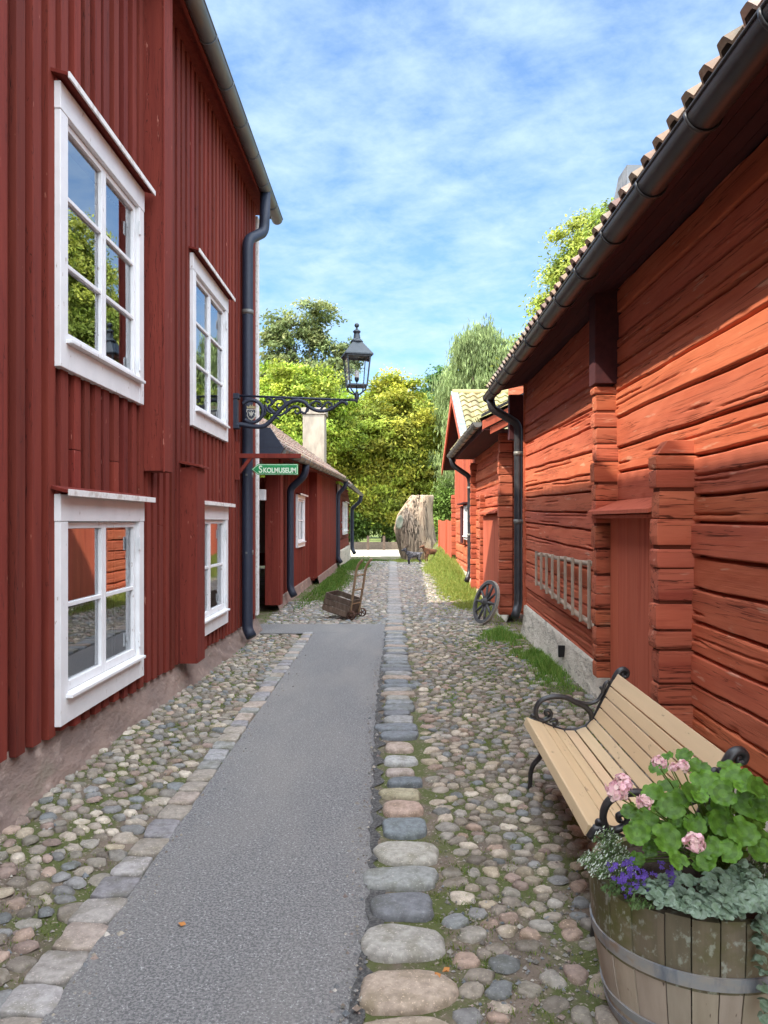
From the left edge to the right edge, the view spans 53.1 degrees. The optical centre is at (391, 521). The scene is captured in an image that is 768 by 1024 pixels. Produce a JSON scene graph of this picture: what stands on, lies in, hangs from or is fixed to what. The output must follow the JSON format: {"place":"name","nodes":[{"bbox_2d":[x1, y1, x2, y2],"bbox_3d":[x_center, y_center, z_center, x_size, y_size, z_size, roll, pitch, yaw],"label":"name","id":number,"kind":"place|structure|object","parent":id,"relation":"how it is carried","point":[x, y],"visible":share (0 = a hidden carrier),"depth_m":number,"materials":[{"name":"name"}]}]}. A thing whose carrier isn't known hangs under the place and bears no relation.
{"place":"outdoors","nodes":[
{"label":"outdoors","id":0,"kind":"place"},
{"bbox_2d":[0,0,282,834],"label":"tall house","id":1,"kind":"structure","parent":0,"point":[137,195],"depth_m":5.80,"materials":[{"name":"red paint"}]},
{"bbox_2d":[51,67,155,404],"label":"window","id":2,"kind":"structure","parent":1,"relation":"in","point":[99,244],"depth_m":5.54,"materials":[{"name":"white paint"}]},
{"bbox_2d":[51,485,155,726],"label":"window","id":3,"kind":"structure","parent":1,"relation":"in","point":[99,560],"depth_m":5.64,"materials":[{"name":"white paint"}]},
{"bbox_2d":[189,246,234,441],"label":"window","id":4,"kind":"structure","parent":1,"relation":"in","point":[208,328],"depth_m":8.55,"materials":[{"name":"white paint"}]},
{"bbox_2d":[205,500,234,635],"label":"window","id":5,"kind":"structure","parent":1,"relation":"in","point":[216,512],"depth_m":8.84,"materials":[{"name":"white paint"}]},
{"bbox_2d":[235,441,300,479],"bbox_3d":[-1.552,-0.760,9.600,0.832,0.480,0.062,0,0,0],"label":"hanging sign","id":6,"kind":"object","parent":1,"relation":"attached to","point":[274,469],"visible":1,"depth_m":9.58,"materials":[{"name":"metal"}]},
{"bbox_2d":[233,323,373,428],"bbox_3d":[-1.111,-1.801,9.500,1.779,1.311,0.421,0,0,0],"label":"street lamp","id":7,"kind":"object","parent":1,"relation":"attached to","point":[358,349],"depth_m":9.48,"materials":[{"name":"black metal"}]},
{"bbox_2d":[0,634,298,1006],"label":"cobble paving","id":8,"kind":"structure","parent":0,"point":[131,828],"depth_m":4.26,"materials":[{"name":"stone"}]},
{"bbox_2d":[41,624,385,1023],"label":"asphalt path","id":9,"kind":"structure","parent":0,"point":[254,876],"depth_m":3.37,"materials":[{"name":"grey asphalt"}]},
{"bbox_2d":[259,415,348,609],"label":"house","id":10,"kind":"structure","parent":0,"point":[299,533],"depth_m":16.60,"materials":[{"name":"red paint"}]},
{"bbox_2d":[259,492,307,552],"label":"window","id":11,"kind":"structure","parent":10,"relation":"in","point":[300,505],"depth_m":16.90,"materials":[{"name":"white paint"}]},
{"bbox_2d":[0,543,709,1023],"bbox_3d":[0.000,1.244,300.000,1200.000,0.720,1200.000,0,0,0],"label":"ground","id":12,"kind":"structure","parent":0,"point":[422,771],"depth_m":3.72,"materials":[{"name":"grey stone"}]},
{"bbox_2d":[0,632,312,1023],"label":"paver border","id":13,"kind":"object","parent":12,"relation":"on","point":[35,997],"visible":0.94,"depth_m":3.27,"materials":[{"name":"stone"}]},
{"bbox_2d":[236,555,392,653],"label":"grass","id":14,"kind":"structure","parent":12,"relation":"on","point":[337,579],"depth_m":19.58,"materials":[{"name":"green plant"}]},
{"bbox_2d":[301,408,363,565],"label":"house","id":15,"kind":"structure","parent":12,"relation":"on","point":[314,432],"depth_m":29.00,"materials":[{"name":"red paint"}]},
{"bbox_2d":[341,501,348,534],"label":"window","id":16,"kind":"structure","parent":15,"relation":"in","point":[344,508],"depth_m":30.16,"materials":[{"name":"white paint"}]},
{"bbox_2d":[348,626,386,1023],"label":"asphalt edge grit","id":17,"kind":"object","parent":12,"relation":"on","point":[354,1015],"visible":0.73,"depth_m":3.81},
{"bbox_2d":[359,561,458,1023],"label":"stone border","id":18,"kind":"object","parent":12,"relation":"on","point":[410,876],"visible":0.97,"depth_m":3.38,"materials":[{"name":"grey stone"}]},
{"bbox_2d":[394,495,436,559],"bbox_3d":[1.153,0.292,31.965,2.140,2.816,1.661,0,0,0],"label":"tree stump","id":19,"kind":"object","parent":12,"relation":"on","point":[414,529],"visible":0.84,"depth_m":31.42,"materials":[{"name":"wood"}]},
{"bbox_2d":[419,542,436,560],"bbox_3d":[1.391,1.099,28.171,0.854,0.707,0.244,0,0,-24],"label":"goat","id":20,"kind":"object","parent":12,"relation":"on","point":[427,551],"visible":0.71,"depth_m":28.06},
{"bbox_2d":[438,520,451,556],"bbox_3d":[1.805,0.620,25.910,0.130,1.360,5.620,0,0,0],"label":"board fence","id":21,"kind":"object","parent":12,"relation":"on","point":[444,535],"visible":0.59,"depth_m":24.90,"materials":[{"name":"red paint"}]},
{"bbox_2d":[381,542,533,654],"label":"grass","id":22,"kind":"structure","parent":12,"relation":"on","point":[453,585],"depth_m":19.15,"materials":[{"name":"green plant"}]},
{"bbox_2d":[442,389,507,581],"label":"gabled outbuilding","id":23,"kind":"structure","parent":12,"relation":"on","point":[467,407],"depth_m":20.11,"materials":[{"name":"red paint"}]},
{"bbox_2d":[462,505,466,539],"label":"window","id":24,"kind":"structure","parent":23,"relation":"in","point":[464,507],"depth_m":19.45,"materials":[{"name":"white paint"}]},
{"bbox_2d":[447,386,523,621],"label":"log shed","id":25,"kind":"structure","parent":12,"relation":"on","point":[490,515],"depth_m":13.53,"materials":[{"name":"red paint"}]},
{"bbox_2d":[478,508,498,608],"bbox_3d":[1.790,0.616,13.864,0.180,1.729,2.528,0,0,0],"label":"door","id":26,"kind":"structure","parent":25,"relation":"in","point":[490,522],"depth_m":13.99,"materials":[{"name":"red paint"}]},
{"bbox_2d":[423,623,605,1001],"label":"grass","id":27,"kind":"structure","parent":12,"relation":"on","point":[539,659],"depth_m":8.25,"materials":[{"name":"green plant"}]},
{"bbox_2d":[484,197,613,385],"bbox_3d":[14.614,-5.222,27.327,22.316,14.163,11.082,0,0,-30],"label":"linden tree","id":28,"kind":"object","parent":12,"relation":"on","point":[554,272],"depth_m":24.22,"materials":[{"name":"green plant"}]},
{"bbox_2d":[482,0,767,831],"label":"log barn","id":29,"kind":"structure","parent":12,"relation":"on","point":[634,364],"depth_m":4.72,"materials":[{"name":"red paint"}]},
{"bbox_2d":[535,551,593,628],"bbox_3d":[1.766,0.648,7.909,0.073,0.622,2.823,0,0,0],"label":"ladder","id":30,"kind":"object","parent":29,"relation":"attached to","point":[571,608],"visible":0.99,"depth_m":7.69,"materials":[{"name":"grey wood"}]},
{"bbox_2d":[587,497,652,717],"bbox_3d":[1.745,0.613,5.636,0.230,1.574,1.529,0,0,0],"label":"door","id":31,"kind":"structure","parent":29,"relation":"in","point":[630,545],"depth_m":5.70,"materials":[{"name":"red paint"}]},
{"bbox_2d":[524,666,749,936],"bbox_3d":[1.086,1.260,3.785,0.681,0.784,1.690,0,0,0],"label":"park bench","id":32,"kind":"object","parent":12,"relation":"on","point":[581,775],"visible":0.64,"depth_m":3.80,"materials":[{"name":"beige wood"}]},
{"bbox_2d":[589,837,767,1023],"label":"barrel planter","id":33,"kind":"object","parent":12,"relation":"on","point":[656,966],"visible":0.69,"depth_m":2.24,"materials":[{"name":"wood"}]},
{"bbox_2d":[576,825,636,880],"bbox_3d":[0.679,1.056,2.465,0.184,0.091,0.273,0,0,0],"label":"white spurge","id":34,"kind":"object","parent":33,"relation":"in","point":[619,855],"visible":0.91,"depth_m":2.44,"materials":[{"name":"green plant"}]},
{"bbox_2d":[600,856,676,910],"bbox_3d":[0.735,1.064,2.292,0.225,0.129,0.168,0,0,28],"label":"purple lobelia","id":35,"kind":"object","parent":33,"relation":"in","point":[624,884],"visible":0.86,"depth_m":2.29,"materials":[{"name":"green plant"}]},
{"bbox_2d":[604,747,767,875],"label":"geranium","id":36,"kind":"object","parent":33,"relation":"in","point":[725,839],"visible":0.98,"depth_m":2.34,"materials":[{"name":"green plant"}]},
{"bbox_2d":[632,858,767,1023],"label":"silver creeper","id":37,"kind":"object","parent":33,"relation":"in","point":[739,893],"visible":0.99,"depth_m":2.19,"materials":[{"name":"green plant"}]},
{"bbox_2d":[741,856,767,878],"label":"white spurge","id":38,"kind":"object","parent":33,"relation":"in","point":[760,865],"visible":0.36,"depth_m":2.36,"materials":[{"name":"green plant"}]},
{"bbox_2d":[262,561,482,623],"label":"cobble paving","id":39,"kind":"structure","parent":0,"point":[416,581],"depth_m":14.74,"materials":[{"name":"stone"}]},
{"bbox_2d":[322,590,360,617],"bbox_3d":[-0.823,1.368,12.781,0.532,0.414,0.480,0,0,20],"label":"wooden crate","id":40,"kind":"object","parent":39,"relation":"on","point":[334,603],"visible":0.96,"depth_m":12.60,"materials":[{"name":"brown wood"}]},
{"bbox_2d":[346,558,372,619],"bbox_3d":[-0.588,1.101,12.696,0.426,0.991,0.530,0,0,20],"label":"sack truck","id":41,"kind":"object","parent":39,"relation":"on","point":[361,589],"visible":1,"depth_m":12.63,"materials":[{"name":"brown wood"}]},
{"bbox_2d":[401,545,422,563],"bbox_3d":[0.766,1.227,28.578,0.854,0.707,0.244,0,0,-18],"label":"goat","id":42,"kind":"object","parent":39,"relation":"on","point":[410,554],"visible":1,"depth_m":28.50},
{"bbox_2d":[350,549,399,556],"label":"road","id":43,"kind":"structure","parent":0,"point":[378,552],"depth_m":38.42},
{"bbox_2d":[358,531,394,541],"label":"lawn","id":44,"kind":"structure","parent":0,"point":[374,538],"depth_m":68.52,"materials":[{"name":"green plant"}]},
{"bbox_2d":[259,296,363,394],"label":"ash tree","id":45,"kind":"object","parent":44,"relation":"on","point":[280,336],"visible":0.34,"depth_m":61.10,"materials":[{"name":"green plant"}]},
{"bbox_2d":[259,358,369,476],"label":"maple tree","id":46,"kind":"object","parent":44,"relation":"on","point":[291,379],"visible":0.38,"depth_m":43.02,"materials":[{"name":"green plant"}]},
{"bbox_2d":[348,510,378,541],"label":"shrub","id":47,"kind":"object","parent":44,"relation":"on","point":[359,526],"visible":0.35,"depth_m":46.68,"materials":[{"name":"green plant"}]},
{"bbox_2d":[349,542,397,548],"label":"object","id":48,"kind":"structure","parent":44,"relation":"on","point":[375,545],"depth_m":44.20,"materials":[{"name":"beige wood"}]},
{"bbox_2d":[370,516,396,541],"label":"shrub","id":49,"kind":"object","parent":44,"relation":"on","point":[390,534],"visible":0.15,"depth_m":47.10,"materials":[{"name":"green plant"}]},
{"bbox_2d":[326,363,444,541],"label":"chestnut tree","id":50,"kind":"object","parent":44,"relation":"on","point":[386,471],"visible":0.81,"depth_m":47.24,"materials":[{"name":"green plant"}]},
{"bbox_2d":[413,364,447,537],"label":"tree","id":51,"kind":"object","parent":44,"relation":"on","point":[437,373],"visible":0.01,"depth_m":55.60,"materials":[{"name":"green plant"}]},
{"bbox_2d":[427,312,519,512],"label":"birch tree","id":52,"kind":"object","parent":44,"relation":"on","point":[477,350],"visible":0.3,"depth_m":45.91,"materials":[{"name":"green plant"}]},
{"bbox_2d":[425,477,454,541],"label":"shrub","id":53,"kind":"object","parent":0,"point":[442,509],"visible":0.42,"depth_m":43.55,"materials":[{"name":"green plant"}]},
{"bbox_2d":[205,0,748,399],"label":"sky","id":54,"kind":"structure","parent":0,"point":[418,157],"materials":[{"name":"blue"}]},
{"bbox_2d":[405,622,747,1023],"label":"cobble paving","id":55,"kind":"structure","parent":0,"point":[529,937],"depth_m":4.14,"materials":[{"name":"stone"}]},
{"bbox_2d":[0,621,633,1023],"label":"moss and weeds","id":56,"kind":"object","parent":55,"relation":"on","point":[446,959],"visible":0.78,"depth_m":3.96,"materials":[{"name":"green plant"}]},
{"bbox_2d":[179,646,517,977],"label":"fallen leaves","id":57,"kind":"object","parent":55,"relation":"on","point":[445,969],"visible":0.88,"depth_m":2.69,"materials":[{"name":"brown plant"}]},
{"bbox_2d":[473,580,499,624],"bbox_3d":[1.480,1.265,12.050,0.250,0.688,0.706,0,0,-22],"label":"wagon wheel","id":58,"kind":"object","parent":55,"relation":"on","point":[485,602],"visible":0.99,"depth_m":12.00,"materials":[{"name":"grey wood"}]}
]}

